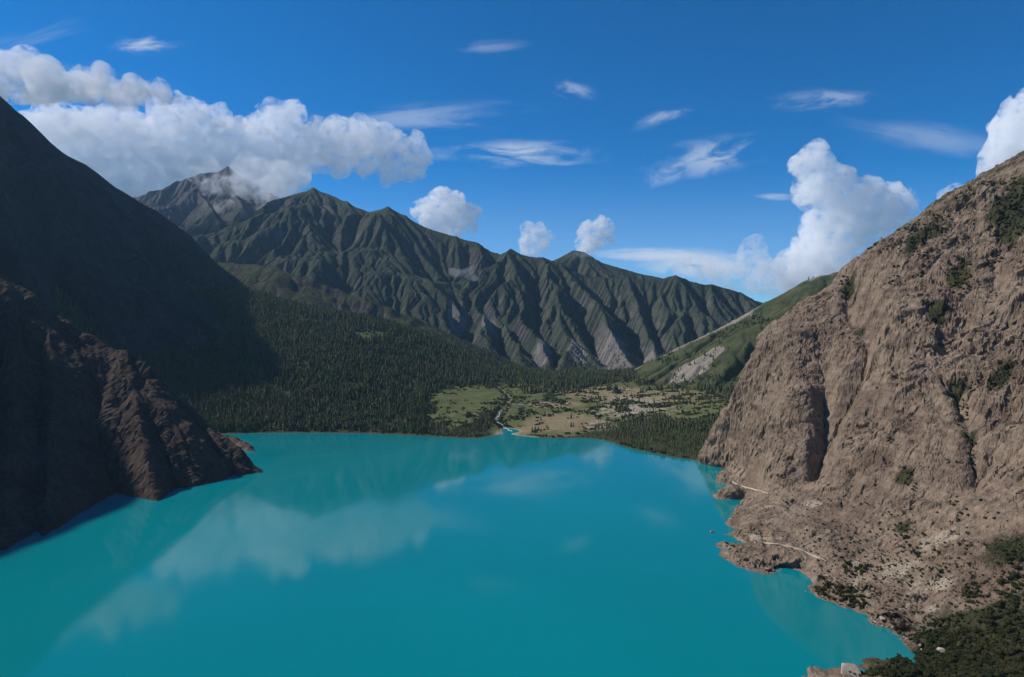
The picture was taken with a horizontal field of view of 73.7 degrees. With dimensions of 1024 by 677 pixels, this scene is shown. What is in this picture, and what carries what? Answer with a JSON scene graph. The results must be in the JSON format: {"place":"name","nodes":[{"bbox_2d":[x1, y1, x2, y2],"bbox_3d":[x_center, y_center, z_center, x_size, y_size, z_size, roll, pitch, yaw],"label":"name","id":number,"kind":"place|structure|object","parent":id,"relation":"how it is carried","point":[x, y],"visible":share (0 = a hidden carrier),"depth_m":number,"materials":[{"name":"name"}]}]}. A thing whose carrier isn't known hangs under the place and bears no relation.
{"place":"outdoors","nodes":[
{"label":"outdoors","id":0,"kind":"place"},
{"bbox_2d":[0,96,245,363],"bbox_3d":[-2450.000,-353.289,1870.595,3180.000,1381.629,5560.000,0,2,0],"label":"dark mountain","id":1,"kind":"structure","parent":0,"point":[90,241],"depth_m":2669.24,"materials":[{"name":"grey stone"}]},
{"bbox_2d":[0,279,261,550],"bbox_3d":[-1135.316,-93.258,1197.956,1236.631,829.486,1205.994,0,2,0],"label":"rocky spur","id":2,"kind":"structure","parent":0,"point":[41,485],"depth_m":1387.73,"materials":[{"name":"stone"}]},
{"bbox_2d":[0,289,221,524],"bbox_3d":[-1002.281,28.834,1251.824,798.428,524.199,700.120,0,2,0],"label":"scrub","id":3,"kind":"object","parent":2,"relation":"on","point":[84,389],"visible":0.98,"depth_m":1468.19,"materials":[{"name":"green plant"}]},
{"bbox_2d":[221,434,255,450],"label":"headland","id":4,"kind":"structure","parent":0,"point":[237,441],"depth_m":1752.30,"materials":[{"name":"stone"}]},
{"bbox_2d":[218,262,518,366],"bbox_3d":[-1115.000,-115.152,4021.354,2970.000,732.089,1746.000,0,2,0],"label":"hill","id":5,"kind":"structure","parent":0,"point":[276,281],"depth_m":3766.65,"materials":[{"name":"green plant"}]},
{"bbox_2d":[56,284,731,468],"bbox_3d":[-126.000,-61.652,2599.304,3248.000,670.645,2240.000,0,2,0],"label":"valley floor","id":6,"kind":"structure","parent":0,"point":[558,423],"depth_m":2309.20,"materials":[{"name":"green plant"}]},
{"bbox_2d":[54,279,736,456],"bbox_3d":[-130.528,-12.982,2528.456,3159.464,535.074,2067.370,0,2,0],"label":"forest","id":7,"kind":"object","parent":6,"relation":"on","point":[559,379],"visible":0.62,"depth_m":2501.62,"materials":[{"name":"green plant"}]},
{"bbox_2d":[133,276,813,388],"bbox_3d":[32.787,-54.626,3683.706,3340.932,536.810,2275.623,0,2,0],"label":"woods","id":8,"kind":"object","parent":6,"relation":"on","point":[760,321],"visible":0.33,"depth_m":3166.41,"materials":[{"name":"green plant"}]},
{"bbox_2d":[358,329,728,458],"bbox_3d":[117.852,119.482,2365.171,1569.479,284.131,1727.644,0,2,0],"label":"bushes","id":9,"kind":"object","parent":6,"relation":"on","point":[500,419],"visible":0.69,"depth_m":2288.64,"materials":[{"name":"green plant"}]},
{"bbox_2d":[133,166,762,371],"bbox_3d":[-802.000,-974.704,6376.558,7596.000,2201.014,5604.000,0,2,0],"label":"mountain range","id":10,"kind":"structure","parent":0,"point":[502,304],"depth_m":5071.12,"materials":[{"name":"grey stone"}]},
{"bbox_2d":[0,428,915,676],"bbox_3d":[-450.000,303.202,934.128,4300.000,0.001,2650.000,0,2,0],"label":"lake water","id":11,"kind":"structure","parent":0,"point":[506,553],"depth_m":868.18,"materials":[{"name":"teal liquid"}]},
{"bbox_2d":[0,0,1023,302],"label":"sky","id":12,"kind":"structure","parent":0,"point":[756,149],"materials":[{"name":"blue"}]},
{"bbox_2d":[634,272,838,389],"bbox_3d":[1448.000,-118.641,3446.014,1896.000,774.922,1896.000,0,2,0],"label":"green hill","id":13,"kind":"structure","parent":0,"point":[736,355],"depth_m":2914.83,"materials":[{"name":"green plant"}]},
{"bbox_2d":[732,481,767,493],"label":"path","id":14,"kind":"structure","parent":0,"point":[733,482],"depth_m":1248.57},
{"bbox_2d":[754,541,828,563],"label":"path","id":15,"kind":"structure","parent":0,"point":[768,543],"depth_m":923.52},
{"bbox_2d":[698,150,1023,676],"bbox_3d":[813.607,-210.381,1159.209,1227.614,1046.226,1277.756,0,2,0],"label":"cliff","id":16,"kind":"structure","parent":0,"point":[764,415],"depth_m":1068.94,"materials":[{"name":"brown stone"}]},
{"bbox_2d":[841,663,861,676],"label":"boulder","id":17,"kind":"object","parent":16,"relation":"on","point":[846,668],"visible":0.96,"depth_m":613.30,"materials":[{"name":"stone"}]},
{"bbox_2d":[717,177,1023,676],"bbox_3d":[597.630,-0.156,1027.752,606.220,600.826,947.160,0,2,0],"label":"undergrowth","id":18,"kind":"object","parent":16,"relation":"on","point":[955,636],"visible":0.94,"depth_m":761.14,"materials":[{"name":"green plant"}]},
{"bbox_2d":[906,668,914,674],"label":"shrub","id":19,"kind":"object","parent":16,"relation":"on","point":[910,671],"visible":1,"depth_m":608.24,"materials":[{"name":"green plant"}]},
{"bbox_2d":[911,667,918,674],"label":"shrub","id":20,"kind":"object","parent":16,"relation":"on","point":[915,670],"visible":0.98,"depth_m":610.29,"materials":[{"name":"green plant"}]},
{"bbox_2d":[913,661,923,667],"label":"shrub","id":21,"kind":"object","parent":16,"relation":"on","point":[919,664],"visible":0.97,"depth_m":623.84,"materials":[{"name":"green plant"}]},
{"bbox_2d":[922,671,932,676],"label":"shrub","id":22,"kind":"object","parent":16,"relation":"on","point":[927,674],"visible":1,"depth_m":606.83,"materials":[{"name":"green plant"}]},
{"bbox_2d":[923,648,933,654],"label":"shrub","id":23,"kind":"object","parent":16,"relation":"on","point":[929,651],"visible":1,"depth_m":660.52,"materials":[{"name":"green plant"}]},
{"bbox_2d":[936,647,945,652],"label":"boulder","id":24,"kind":"object","parent":16,"relation":"on","point":[941,649],"visible":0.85,"depth_m":658.35,"materials":[{"name":"stone"}]},
{"bbox_2d":[950,672,960,676],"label":"shrub","id":25,"kind":"object","parent":16,"relation":"on","point":[954,675],"visible":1,"depth_m":598.59,"materials":[{"name":"green plant"}]},
{"bbox_2d":[957,670,965,676],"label":"shrub","id":26,"kind":"object","parent":16,"relation":"on","point":[962,673],"visible":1,"depth_m":598.10,"materials":[{"name":"green plant"}]},
{"bbox_2d":[962,660,970,665],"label":"shrub","id":27,"kind":"object","parent":16,"relation":"on","point":[965,662],"visible":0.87,"depth_m":616.55,"materials":[{"name":"green plant"}]},
{"bbox_2d":[966,654,976,660],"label":"shrub","id":28,"kind":"object","parent":16,"relation":"on","point":[970,657],"visible":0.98,"depth_m":626.38,"materials":[{"name":"green plant"}]},
{"bbox_2d":[972,627,981,631],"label":"shrub","id":29,"kind":"object","parent":16,"relation":"on","point":[976,629],"visible":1,"depth_m":664.61,"materials":[{"name":"green plant"}]},
{"bbox_2d":[975,644,982,649],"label":"shrub","id":30,"kind":"object","parent":16,"relation":"on","point":[979,646],"visible":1,"depth_m":642.10,"materials":[{"name":"green plant"}]},
{"bbox_2d":[976,673,986,676],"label":"shrub","id":31,"kind":"object","parent":16,"relation":"on","point":[981,675],"visible":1,"depth_m":591.43,"materials":[{"name":"green plant"}]},
{"bbox_2d":[977,654,989,659],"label":"shrub","id":32,"kind":"object","parent":16,"relation":"on","point":[984,656],"visible":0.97,"depth_m":623.47,"materials":[{"name":"green plant"}]},
{"bbox_2d":[988,626,996,630],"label":"shrub","id":33,"kind":"object","parent":16,"relation":"on","point":[992,628],"visible":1,"depth_m":655.66,"materials":[{"name":"green plant"}]},
{"bbox_2d":[992,671,1002,676],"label":"shrub","id":34,"kind":"object","parent":16,"relation":"on","point":[996,673],"visible":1,"depth_m":591.41,"materials":[{"name":"green plant"}]},
{"bbox_2d":[995,649,1004,654],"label":"shrub","id":35,"kind":"object","parent":16,"relation":"on","point":[999,652],"visible":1,"depth_m":621.69,"materials":[{"name":"green plant"}]},
{"bbox_2d":[996,577,1004,582],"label":"shrub","id":36,"kind":"object","parent":16,"relation":"on","point":[999,579],"visible":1,"depth_m":708.85,"materials":[{"name":"green plant"}]},
{"bbox_2d":[995,668,1006,676],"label":"shrub","id":37,"kind":"object","parent":16,"relation":"on","point":[1002,672],"visible":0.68,"depth_m":596.05,"materials":[{"name":"green plant"}]},
{"bbox_2d":[1002,609,1011,614],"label":"shrub","id":38,"kind":"object","parent":16,"relation":"on","point":[1006,611],"visible":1,"depth_m":667.04,"materials":[{"name":"green plant"}]},
{"bbox_2d":[1003,619,1011,624],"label":"shrub","id":39,"kind":"object","parent":16,"relation":"on","point":[1007,621],"visible":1,"depth_m":656.18,"materials":[{"name":"green plant"}]},
{"bbox_2d":[1005,626,1014,631],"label":"shrub","id":40,"kind":"object","parent":16,"relation":"on","point":[1010,629],"visible":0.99,"depth_m":645.54,"materials":[{"name":"green plant"}]},
{"bbox_2d":[1007,634,1019,640],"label":"shrub","id":41,"kind":"object","parent":16,"relation":"on","point":[1011,636],"visible":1,"depth_m":632.75,"materials":[{"name":"green plant"}]},
{"bbox_2d":[1009,613,1018,619],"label":"shrub","id":42,"kind":"object","parent":16,"relation":"on","point":[1015,616],"visible":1,"depth_m":658.15,"materials":[{"name":"green plant"}]},
{"bbox_2d":[1012,564,1021,568],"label":"shrub","id":43,"kind":"object","parent":16,"relation":"on","point":[1017,566],"visible":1,"depth_m":716.09,"materials":[{"name":"green plant"}]},
{"bbox_2d":[1014,654,1023,660],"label":"shrub","id":44,"kind":"object","parent":16,"relation":"on","point":[1019,656],"visible":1,"depth_m":607.75,"materials":[{"name":"green plant"}]},
{"bbox_2d":[1016,644,1023,651],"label":"shrub","id":45,"kind":"object","parent":16,"relation":"on","point":[1021,648],"visible":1,"depth_m":617.82,"materials":[{"name":"green plant"}]},
{"bbox_2d":[1017,664,1023,670],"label":"shrub","id":46,"kind":"object","parent":16,"relation":"on","point":[1020,667],"visible":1,"depth_m":595.76,"materials":[{"name":"green plant"}]}
]}

